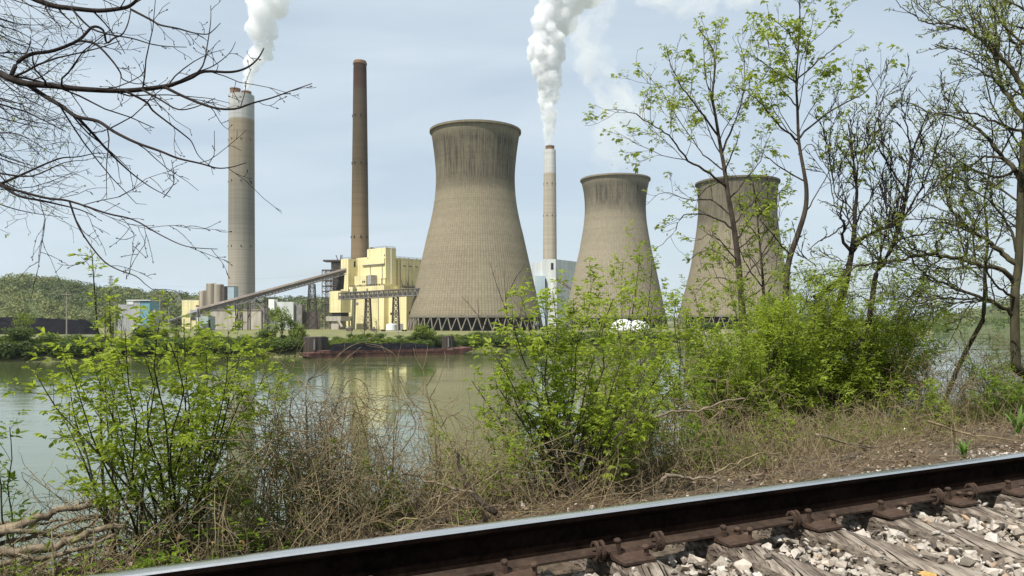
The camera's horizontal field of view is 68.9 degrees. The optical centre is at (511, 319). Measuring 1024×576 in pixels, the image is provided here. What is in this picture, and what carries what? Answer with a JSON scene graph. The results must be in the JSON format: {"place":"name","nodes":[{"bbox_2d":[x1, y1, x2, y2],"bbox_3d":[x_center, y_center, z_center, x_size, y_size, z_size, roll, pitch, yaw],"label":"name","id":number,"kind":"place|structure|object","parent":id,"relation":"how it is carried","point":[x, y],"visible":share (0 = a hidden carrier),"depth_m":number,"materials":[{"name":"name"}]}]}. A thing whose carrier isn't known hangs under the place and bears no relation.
{"place":"outdoors","nodes":[
{"label":"outdoors","id":0,"kind":"place"},
{"bbox_2d":[118,300,161,330],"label":"crusher house","id":1,"kind":"structure","parent":0,"point":[128,324],"depth_m":430.20,"materials":[{"name":"metal"}]},
{"bbox_2d":[182,300,198,328],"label":"yellow shed","id":2,"kind":"structure","parent":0,"point":[188,306],"depth_m":560.00,"materials":[{"name":"metal"}]},
{"bbox_2d":[0,285,560,326],"bbox_3d":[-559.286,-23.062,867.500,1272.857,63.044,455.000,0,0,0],"label":"wooded hill","id":3,"kind":"structure","parent":0,"point":[49,311],"depth_m":710.77,"materials":[{"name":"plant"}]},
{"bbox_2d":[0,274,329,325],"bbox_3d":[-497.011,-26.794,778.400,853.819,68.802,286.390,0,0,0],"label":"hillside evergreens","id":4,"kind":"object","parent":3,"relation":"on","point":[59,287],"visible":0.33,"depth_m":757.51,"materials":[{"name":"green plant"}]},
{"bbox_2d":[0,272,329,325],"bbox_3d":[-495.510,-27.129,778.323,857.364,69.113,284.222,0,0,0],"label":"hillside woods","id":5,"kind":"object","parent":3,"relation":"on","point":[21,306],"visible":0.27,"depth_m":705.29,"materials":[{"name":"green plant"}]},
{"bbox_2d":[269,299,304,328],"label":"white silo house","id":6,"kind":"structure","parent":0,"point":[295,310],"depth_m":517.00,"materials":[{"name":"paint"}]},
{"bbox_2d":[0,321,933,361],"bbox_3d":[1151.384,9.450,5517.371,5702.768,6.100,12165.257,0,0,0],"label":"bank ground","id":7,"kind":"structure","parent":0,"point":[331,333],"depth_m":329.57,"materials":[{"name":"green plant"}]},
{"bbox_2d":[0,325,36,341],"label":"shrub","id":8,"kind":"object","parent":7,"relation":"on","point":[21,333],"visible":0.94,"depth_m":199.87,"materials":[{"name":"green plant"}]},
{"bbox_2d":[0,317,96,333],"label":"coal heap","id":9,"kind":"object","parent":7,"relation":"on","point":[77,326],"visible":0.76,"depth_m":339.61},
{"bbox_2d":[199,283,227,315],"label":"coal silo","id":10,"kind":"object","parent":7,"relation":"on","point":[212,293],"visible":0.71,"depth_m":518.00,"materials":[{"name":"concrete"}]},
{"bbox_2d":[211,298,269,328],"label":"concrete bunker","id":11,"kind":"object","parent":7,"relation":"on","point":[221,315],"visible":0.52,"depth_m":510.00,"materials":[{"name":"grey concrete"}]},
{"bbox_2d":[228,87,254,303],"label":"smoke stack","id":12,"kind":"object","parent":7,"relation":"on","point":[241,227],"visible":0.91,"depth_m":788.75,"materials":[{"name":"white concrete"}]},
{"bbox_2d":[165,268,346,329],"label":"coal conveyor","id":13,"kind":"object","parent":7,"relation":"on","point":[198,313],"visible":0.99,"depth_m":484.92,"materials":[{"name":"grey metal"}]},
{"bbox_2d":[322,255,344,328],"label":"steel lattice","id":14,"kind":"object","parent":7,"relation":"on","point":[338,284],"visible":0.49,"depth_m":545.98,"materials":[{"name":"metal"}]},
{"bbox_2d":[325,291,353,329],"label":"transfer house","id":15,"kind":"structure","parent":7,"relation":"on","point":[340,310],"depth_m":507.03,"materials":[{"name":"metal"}]},
{"bbox_2d":[351,59,368,258],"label":"smoke stack","id":16,"kind":"object","parent":7,"relation":"on","point":[359,227],"visible":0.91,"depth_m":594.80,"materials":[{"name":"concrete"}]},
{"bbox_2d":[338,288,419,329],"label":"conveyor bridge","id":17,"kind":"structure","parent":7,"relation":"on","point":[380,294],"depth_m":471.18,"materials":[{"name":"metal"}]},
{"bbox_2d":[341,246,420,329],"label":"boiler house","id":18,"kind":"structure","parent":7,"relation":"on","point":[378,268],"depth_m":525.90,"materials":[{"name":"yellow metal"}]},
{"bbox_2d":[412,322,437,340],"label":"shrub","id":19,"kind":"object","parent":7,"relation":"on","point":[423,330],"visible":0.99,"depth_m":253.15,"materials":[{"name":"green plant"}]},
{"bbox_2d":[406,119,543,330],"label":"cooling tower","id":20,"kind":"structure","parent":7,"relation":"on","point":[475,228],"depth_m":453.87,"materials":[{"name":"concrete"}]},
{"bbox_2d":[543,145,556,258],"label":"smoke stack","id":21,"kind":"object","parent":7,"relation":"on","point":[549,226],"visible":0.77,"depth_m":893.34,"materials":[{"name":"concrete"}]},
{"bbox_2d":[564,173,668,327],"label":"cooling tower","id":22,"kind":"structure","parent":7,"relation":"on","point":[615,203],"depth_m":601.95,"materials":[{"name":"concrete"}]},
{"bbox_2d":[677,175,796,328],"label":"cooling tower","id":23,"kind":"structure","parent":7,"relation":"on","point":[718,194],"depth_m":533.33,"materials":[{"name":"brown concrete"}]},
{"bbox_2d":[0,333,1023,574],"bbox_3d":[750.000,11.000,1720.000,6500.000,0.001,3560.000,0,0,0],"label":"river water","id":24,"kind":"structure","parent":0,"point":[39,456],"depth_m":99.56,"materials":[{"name":"green liquid"}]},
{"bbox_2d":[303,336,327,351],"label":"mooring cell","id":25,"kind":"object","parent":24,"relation":"in","point":[314,343],"visible":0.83,"depth_m":222.62,"materials":[{"name":"metal"}]},
{"bbox_2d":[301,343,471,358],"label":"coal barge","id":26,"kind":"object","parent":24,"relation":"on","point":[363,350],"visible":0.96,"depth_m":224.76,"materials":[{"name":"red paint"}]},
{"bbox_2d":[0,0,1023,319],"label":"sky","id":27,"kind":"structure","parent":0,"point":[533,66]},
{"bbox_2d":[20,407,1023,575],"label":"river bank","id":28,"kind":"structure","parent":0,"point":[556,569],"depth_m":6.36,"materials":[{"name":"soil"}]},
{"bbox_2d":[0,409,37,575],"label":"thicket shrub","id":29,"kind":"object","parent":28,"relation":"on","point":[12,475],"visible":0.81,"depth_m":3.99,"materials":[{"name":"green plant"}]},
{"bbox_2d":[0,0,106,251],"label":"bare tree","id":30,"kind":"object","parent":28,"relation":"on","point":[14,58],"visible":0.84,"depth_m":5.71,"materials":[{"name":"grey plant"}]},
{"bbox_2d":[0,533,124,566],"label":"dead branch","id":31,"kind":"object","parent":28,"relation":"on","point":[37,558],"visible":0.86,"depth_m":3.76,"materials":[{"name":"brown wood"}]},
{"bbox_2d":[67,246,129,556],"bbox_3d":[-2.563,0.555,4.647,0.364,2.039,0.800,0,0,-34],"label":"tall sapling","id":32,"kind":"object","parent":28,"relation":"on","point":[99,344],"visible":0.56,"depth_m":4.69,"materials":[{"name":"plant"}]},
{"bbox_2d":[0,290,293,567],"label":"green sapling bush","id":33,"kind":"object","parent":28,"relation":"on","point":[186,437],"visible":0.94,"depth_m":4.10,"materials":[{"name":"plant"}]},
{"bbox_2d":[0,0,315,299],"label":"bare tree","id":34,"kind":"object","parent":28,"relation":"on","point":[31,84],"visible":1,"depth_m":4.16,"materials":[{"name":"brown plant"}]},
{"bbox_2d":[2,463,320,575],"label":"bramble","id":35,"kind":"object","parent":28,"relation":"on","point":[52,538],"visible":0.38,"depth_m":4.16,"materials":[{"name":"plant"}]},
{"bbox_2d":[120,444,236,553],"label":"green sapling bush","id":36,"kind":"object","parent":28,"relation":"on","point":[189,479],"visible":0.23,"depth_m":4.41,"materials":[{"name":"plant"}]},
{"bbox_2d":[13,362,432,559],"bbox_3d":[-1.720,0.906,4.720,2.304,1.276,2.184,0,0,-37],"label":"bramble","id":37,"kind":"object","parent":28,"relation":"on","point":[268,491],"visible":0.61,"depth_m":4.65,"materials":[{"name":"plant"}]},
{"bbox_2d":[180,428,274,536],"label":"leafy shoots","id":38,"kind":"object","parent":28,"relation":"on","point":[239,491],"visible":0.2,"depth_m":4.81,"materials":[{"name":"plant"}]},
{"bbox_2d":[215,365,308,532],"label":"thicket shrub","id":39,"kind":"object","parent":28,"relation":"on","point":[284,390],"visible":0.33,"depth_m":5.20,"materials":[{"name":"plant"}]},
{"bbox_2d":[111,292,475,556],"bbox_3d":[-1.333,0.704,4.957,1.925,1.767,2.596,0,0,35],"label":"bramble","id":40,"kind":"object","parent":28,"relation":"on","point":[321,450],"visible":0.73,"depth_m":4.81,"materials":[{"name":"plant"}]},
{"bbox_2d":[260,433,342,538],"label":"leafy shoots","id":41,"kind":"object","parent":28,"relation":"on","point":[309,493],"visible":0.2,"depth_m":4.98,"materials":[{"name":"plant"}]},
{"bbox_2d":[292,327,380,515],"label":"bare shrub","id":42,"kind":"object","parent":28,"relation":"on","point":[336,357],"visible":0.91,"depth_m":5.01,"materials":[{"name":"plant"}]},
{"bbox_2d":[303,438,372,527],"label":"leafy shoots","id":43,"kind":"object","parent":28,"relation":"on","point":[334,440],"visible":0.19,"depth_m":5.03,"materials":[{"name":"plant"}]},
{"bbox_2d":[219,344,542,546],"bbox_3d":[-0.884,0.850,5.266,2.257,1.343,2.108,0,0,0],"label":"bramble","id":44,"kind":"object","parent":28,"relation":"on","point":[378,446],"visible":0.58,"depth_m":5.04,"materials":[{"name":"plant"}]},
{"bbox_2d":[245,428,518,549],"bbox_3d":[-0.732,1.150,4.999,1.691,0.958,1.727,0,0,0],"label":"bramble","id":45,"kind":"object","parent":28,"relation":"on","point":[433,513],"visible":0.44,"depth_m":4.85,"materials":[{"name":"plant"}]},
{"bbox_2d":[361,456,416,530],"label":"thicket shrub","id":46,"kind":"object","parent":28,"relation":"on","point":[384,496],"visible":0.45,"depth_m":5.08,"materials":[{"name":"plant"}]},
{"bbox_2d":[365,343,445,505],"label":"bare shrub","id":47,"kind":"object","parent":28,"relation":"on","point":[431,412],"visible":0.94,"depth_m":5.60,"materials":[{"name":"plant"}]},
{"bbox_2d":[419,409,492,501],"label":"thicket shrub","id":48,"kind":"object","parent":28,"relation":"on","point":[449,450],"visible":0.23,"depth_m":6.13,"materials":[{"name":"plant"}]},
{"bbox_2d":[452,450,497,515],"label":"dead branch","id":49,"kind":"object","parent":28,"relation":"on","point":[480,501],"visible":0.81,"depth_m":4.98,"materials":[{"name":"wood"}]},
{"bbox_2d":[361,385,607,525],"bbox_3d":[-0.523,1.076,5.840,1.922,1.147,1.800,0,0,38],"label":"bramble","id":50,"kind":"object","parent":28,"relation":"on","point":[432,464],"visible":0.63,"depth_m":5.52,"materials":[{"name":"plant"}]},
{"bbox_2d":[462,261,526,458],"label":"bare shrub","id":51,"kind":"object","parent":28,"relation":"on","point":[506,332],"visible":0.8,"depth_m":7.22,"materials":[{"name":"brown plant"}]},
{"bbox_2d":[0,392,1022,575],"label":"ground cover","id":52,"kind":"object","parent":28,"relation":"on","point":[163,556],"visible":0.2,"depth_m":4.37,"materials":[{"name":"green plant"}]},
{"bbox_2d":[0,523,126,556],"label":"dead branch","id":53,"kind":"object","parent":52,"relation":"on","point":[58,545],"visible":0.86,"depth_m":3.77,"materials":[{"name":"brown wood"}]},
{"bbox_2d":[0,371,1023,575],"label":"dead undergrowth","id":54,"kind":"object","parent":28,"relation":"on","point":[333,538],"visible":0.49,"depth_m":5.45,"materials":[{"name":"plant"}]},
{"bbox_2d":[0,517,101,545],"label":"dead branch","id":55,"kind":"object","parent":54,"relation":"on","point":[13,540],"visible":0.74,"depth_m":3.95,"materials":[{"name":"brown wood"}]},
{"bbox_2d":[0,502,93,537],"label":"dead branch","id":56,"kind":"object","parent":55,"relation":"on","point":[48,515],"visible":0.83,"depth_m":3.95,"materials":[{"name":"brown wood"}]},
{"bbox_2d":[0,516,100,537],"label":"dead branch","id":57,"kind":"object","parent":55,"relation":"on","point":[10,531],"visible":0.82,"depth_m":3.94,"materials":[{"name":"brown wood"}]},
{"bbox_2d":[478,396,545,503],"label":"leafy shoots","id":58,"kind":"object","parent":28,"relation":"on","point":[489,423],"visible":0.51,"depth_m":5.77,"materials":[{"name":"green plant"}]},
{"bbox_2d":[427,390,616,513],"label":"bramble","id":59,"kind":"object","parent":28,"relation":"on","point":[500,459],"visible":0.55,"depth_m":5.65,"materials":[{"name":"plant"}]},
{"bbox_2d":[542,426,587,497],"bbox_3d":[0.433,1.242,6.083,0.344,0.804,0.233,0,0,-14],"label":"tree stump","id":60,"kind":"object","parent":28,"relation":"on","point":[581,448],"visible":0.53,"depth_m":6.04,"materials":[{"name":"wood"}]},
{"bbox_2d":[462,257,697,494],"bbox_3d":[0.513,0.514,6.238,1.922,2.142,1.685,0,0,0],"label":"green sapling bush","id":61,"kind":"object","parent":28,"relation":"on","point":[557,383],"visible":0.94,"depth_m":6.04,"materials":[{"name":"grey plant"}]},
{"bbox_2d":[561,220,690,465],"bbox_3d":[1.420,0.645,9.066,1.820,3.730,2.193,0,0,0],"label":"green sapling bush","id":62,"kind":"object","parent":28,"relation":"on","point":[640,300],"visible":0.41,"depth_m":9.09,"materials":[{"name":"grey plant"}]},
{"bbox_2d":[593,336,662,480],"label":"green sapling bush","id":63,"kind":"object","parent":28,"relation":"on","point":[641,385],"visible":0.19,"depth_m":7.21,"materials":[{"name":"plant"}]},
{"bbox_2d":[569,557,688,575],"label":"railway tie","id":64,"kind":"object","parent":28,"relation":"on","point":[607,567],"visible":0.23,"depth_m":3.30,"materials":[{"name":"grey wood"}]},
{"bbox_2d":[85,452,1023,575],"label":"rail","id":65,"kind":"object","parent":64,"relation":"on","point":[481,549],"visible":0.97,"depth_m":3.42,"materials":[{"name":"metal"}]},
{"bbox_2d":[606,538,656,565],"bbox_3d":[0.490,1.032,3.474,0.178,0.093,0.380,0,0,-26],"label":"tie plate","id":66,"kind":"object","parent":64,"relation":"on","point":[635,556],"visible":0.66,"depth_m":3.35,"materials":[{"name":"metal"}]},
{"bbox_2d":[517,387,765,495],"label":"bramble","id":67,"kind":"object","parent":28,"relation":"on","point":[670,445],"visible":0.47,"depth_m":6.72,"materials":[{"name":"plant"}]},
{"bbox_2d":[633,411,684,474],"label":"leafy shoots","id":68,"kind":"object","parent":28,"relation":"on","point":[652,445],"visible":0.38,"depth_m":6.93,"materials":[{"name":"green plant"}]},
{"bbox_2d":[582,12,792,367],"bbox_3d":[3.022,-0.806,12.013,4.007,8.566,2.764,0,0,0],"label":"leafy tree","id":69,"kind":"object","parent":28,"relation":"on","point":[672,106],"visible":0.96,"depth_m":11.98,"materials":[{"name":"green plant"}]},
{"bbox_2d":[654,287,729,445],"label":"green sapling bush","id":70,"kind":"object","parent":28,"relation":"on","point":[698,342],"visible":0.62,"depth_m":8.35,"materials":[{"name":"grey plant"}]},
{"bbox_2d":[638,274,746,457],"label":"green sapling bush","id":71,"kind":"object","parent":28,"relation":"on","point":[715,333],"visible":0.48,"depth_m":8.85,"materials":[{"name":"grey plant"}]},
{"bbox_2d":[665,371,729,473],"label":"thicket shrub","id":72,"kind":"object","parent":28,"relation":"on","point":[693,432],"visible":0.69,"depth_m":7.14,"materials":[{"name":"green plant"}]},
{"bbox_2d":[596,341,829,472],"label":"bramble","id":73,"kind":"object","parent":28,"relation":"on","point":[702,412],"visible":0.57,"depth_m":7.19,"materials":[{"name":"plant"}]},
{"bbox_2d":[679,297,807,449],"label":"thicket shrub","id":74,"kind":"object","parent":28,"relation":"on","point":[749,376],"visible":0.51,"depth_m":9.03,"materials":[{"name":"green plant"}]},
{"bbox_2d":[701,164,797,335],"bbox_3d":[4.043,0.475,12.630,1.678,6.182,2.127,0,0,16],"label":"leafy tree","id":75,"kind":"object","parent":28,"relation":"on","point":[762,274],"visible":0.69,"depth_m":12.81,"materials":[{"name":"green plant"}]},
{"bbox_2d":[666,539,839,575],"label":"railway tie","id":76,"kind":"object","parent":28,"relation":"on","point":[711,551],"visible":0.44,"depth_m":3.44,"materials":[{"name":"grey wood"}]},
{"bbox_2d":[707,524,757,547],"bbox_3d":[1.032,1.039,3.740,0.178,0.078,0.380,0,0,-26],"label":"tie plate","id":77,"kind":"object","parent":76,"relation":"on","point":[738,537],"visible":0.69,"depth_m":3.62,"materials":[{"name":"metal"}]},
{"bbox_2d":[616,382,902,474],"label":"bramble","id":78,"kind":"object","parent":28,"relation":"on","point":[799,424],"visible":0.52,"depth_m":7.41,"materials":[{"name":"plant"}]},
{"bbox_2d":[738,381,799,457],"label":"leafy shoots","id":79,"kind":"object","parent":28,"relation":"on","point":[770,415],"visible":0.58,"depth_m":7.69,"materials":[{"name":"green plant"}]},
{"bbox_2d":[712,246,856,442],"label":"thicket shrub","id":80,"kind":"object","parent":28,"relation":"on","point":[769,330],"visible":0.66,"depth_m":9.78,"materials":[{"name":"green plant"}]},
{"bbox_2d":[729,0,905,428],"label":"leafy tree","id":81,"kind":"object","parent":28,"relation":"on","point":[783,75],"visible":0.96,"depth_m":11.47,"materials":[{"name":"green plant"}]},
{"bbox_2d":[788,256,853,433],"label":"thicket shrub","id":82,"kind":"object","parent":28,"relation":"on","point":[806,270],"visible":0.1,"depth_m":10.59,"materials":[{"name":"green plant"}]},
{"bbox_2d":[761,251,928,434],"bbox_3d":[4.881,0.374,10.845,2.591,2.597,2.107,0,0,0],"label":"thicket shrub","id":83,"kind":"object","parent":28,"relation":"on","point":[856,368],"visible":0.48,"depth_m":10.45,"materials":[{"name":"green plant"}]},
{"bbox_2d":[791,57,915,345],"bbox_3d":[5.060,-0.701,10.983,1.535,6.806,2.383,0,0,32],"label":"bare tree","id":84,"kind":"object","parent":28,"relation":"on","point":[852,249],"visible":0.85,"depth_m":11.02,"materials":[{"name":"brown plant"}]},
{"bbox_2d":[760,391,960,458],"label":"bramble","id":85,"kind":"object","parent":28,"relation":"on","point":[847,431],"visible":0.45,"depth_m":8.46,"materials":[{"name":"plant"}]},
{"bbox_2d":[752,526,994,575],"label":"railway tie","id":86,"kind":"object","parent":28,"relation":"on","point":[904,559],"visible":0.45,"depth_m":3.55,"materials":[{"name":"grey wood"}]},
{"bbox_2d":[801,508,843,531],"bbox_3d":[1.560,1.032,4.000,0.178,0.093,0.380,0,0,-26],"label":"tie plate","id":87,"kind":"object","parent":86,"relation":"on","point":[822,524],"visible":0.64,"depth_m":3.88,"materials":[{"name":"metal"}]},
{"bbox_2d":[821,266,959,425],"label":"thicket shrub","id":88,"kind":"object","parent":28,"relation":"on","point":[898,339],"visible":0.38,"depth_m":10.88,"materials":[{"name":"green plant"}]},
{"bbox_2d":[795,379,987,446],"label":"bramble","id":89,"kind":"object","parent":28,"relation":"on","point":[907,411],"visible":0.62,"depth_m":8.99,"materials":[{"name":"plant"}]},
{"bbox_2d":[775,0,1023,378],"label":"budding tree","id":90,"kind":"object","parent":28,"relation":"on","point":[993,48],"visible":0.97,"depth_m":10.98,"materials":[{"name":"green plant"}]},
{"bbox_2d":[826,54,984,418],"bbox_3d":[5.623,-0.713,10.808,1.962,5.631,2.076,0,0,24],"label":"bare tree","id":91,"kind":"object","parent":28,"relation":"on","point":[910,165],"visible":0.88,"depth_m":10.46,"materials":[{"name":"brown plant"}]},
{"bbox_2d":[816,332,1023,426],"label":"bramble","id":92,"kind":"object","parent":28,"relation":"on","point":[923,376],"visible":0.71,"depth_m":10.54,"materials":[{"name":"plant"}]},
{"bbox_2d":[828,512,1023,570],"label":"railway tie","id":93,"kind":"object","parent":28,"relation":"on","point":[917,529],"visible":0.39,"depth_m":3.83,"materials":[{"name":"grey wood"}]},
{"bbox_2d":[865,500,912,519],"bbox_3d":[2.046,1.039,4.239,0.178,0.078,0.380,0,0,-26],"label":"tie plate","id":94,"kind":"object","parent":93,"relation":"on","point":[893,512],"visible":0.66,"depth_m":4.12,"materials":[{"name":"metal"}]},
{"bbox_2d":[897,377,960,434],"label":"leafy shoots","id":95,"kind":"object","parent":28,"relation":"on","point":[933,401],"visible":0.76,"depth_m":9.57,"materials":[{"name":"green plant"}]},
{"bbox_2d":[896,502,1023,540],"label":"railway tie","id":96,"kind":"object","parent":28,"relation":"on","point":[985,515],"visible":0.26,"depth_m":4.29,"materials":[{"name":"grey wood"}]},
{"bbox_2d":[942,487,979,506],"bbox_3d":[2.584,1.032,4.504,0.178,0.093,0.380,0,0,-26],"label":"tie plate","id":97,"kind":"object","parent":96,"relation":"on","point":[960,500],"visible":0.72,"depth_m":4.38,"materials":[{"name":"metal"}]},
{"bbox_2d":[905,302,1023,415],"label":"bramble","id":98,"kind":"object","parent":28,"relation":"on","point":[971,349],"visible":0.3,"depth_m":12.25,"materials":[{"name":"plant"}]},
{"bbox_2d":[930,109,1019,401],"bbox_3d":[7.730,-0.578,12.380,1.577,5.939,2.528,0,0,30],"label":"budding tree","id":99,"kind":"object","parent":28,"relation":"on","point":[983,311],"visible":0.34,"depth_m":12.49,"materials":[{"name":"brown plant"}]},
{"bbox_2d":[950,339,1023,421],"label":"thicket shrub","id":100,"kind":"object","parent":28,"relation":"on","point":[1012,398],"visible":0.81,"depth_m":10.72,"materials":[{"name":"green plant"}]},
{"bbox_2d":[973,491,1023,507],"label":"railway tie","id":101,"kind":"object","parent":28,"relation":"on","point":[992,498],"visible":0.11,"depth_m":4.65,"materials":[{"name":"brown wood"}]},
{"bbox_2d":[32,428,1023,575],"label":"ballast gravel","id":102,"kind":"structure","parent":0,"point":[934,551],"depth_m":3.58,"materials":[{"name":"gravel"}]},
{"bbox_2d":[532,259,576,325],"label":"white boiler house","id":103,"kind":"structure","parent":0,"point":[544,271],"depth_m":760.00,"materials":[{"name":"metal"}]},
{"bbox_2d":[861,322,1023,333],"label":"downriver shore","id":104,"kind":"structure","parent":0,"point":[971,329],"depth_m":621.39,"materials":[{"name":"plant"}]},
{"bbox_2d":[802,316,1023,333],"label":"shore woods","id":105,"kind":"object","parent":104,"relation":"on","point":[994,319],"visible":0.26,"depth_m":634.99,"materials":[{"name":"plant"}]},
{"bbox_2d":[916,301,1023,325],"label":"river bend hill","id":106,"kind":"structure","parent":0,"point":[998,315],"depth_m":729.11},
{"bbox_2d":[928,293,1023,329],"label":"distant trees","id":107,"kind":"object","parent":106,"relation":"on","point":[976,315],"visible":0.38,"depth_m":725.48,"materials":[{"name":"green plant"}]},
{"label":"railway tie","id":108,"kind":"object","parent":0,"visible":0},
{"bbox_2d":[489,559,540,575],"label":"tie plate","id":109,"kind":"object","parent":108,"relation":"on","point":[531,570],"visible":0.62,"depth_m":3.11,"materials":[{"name":"metal"}]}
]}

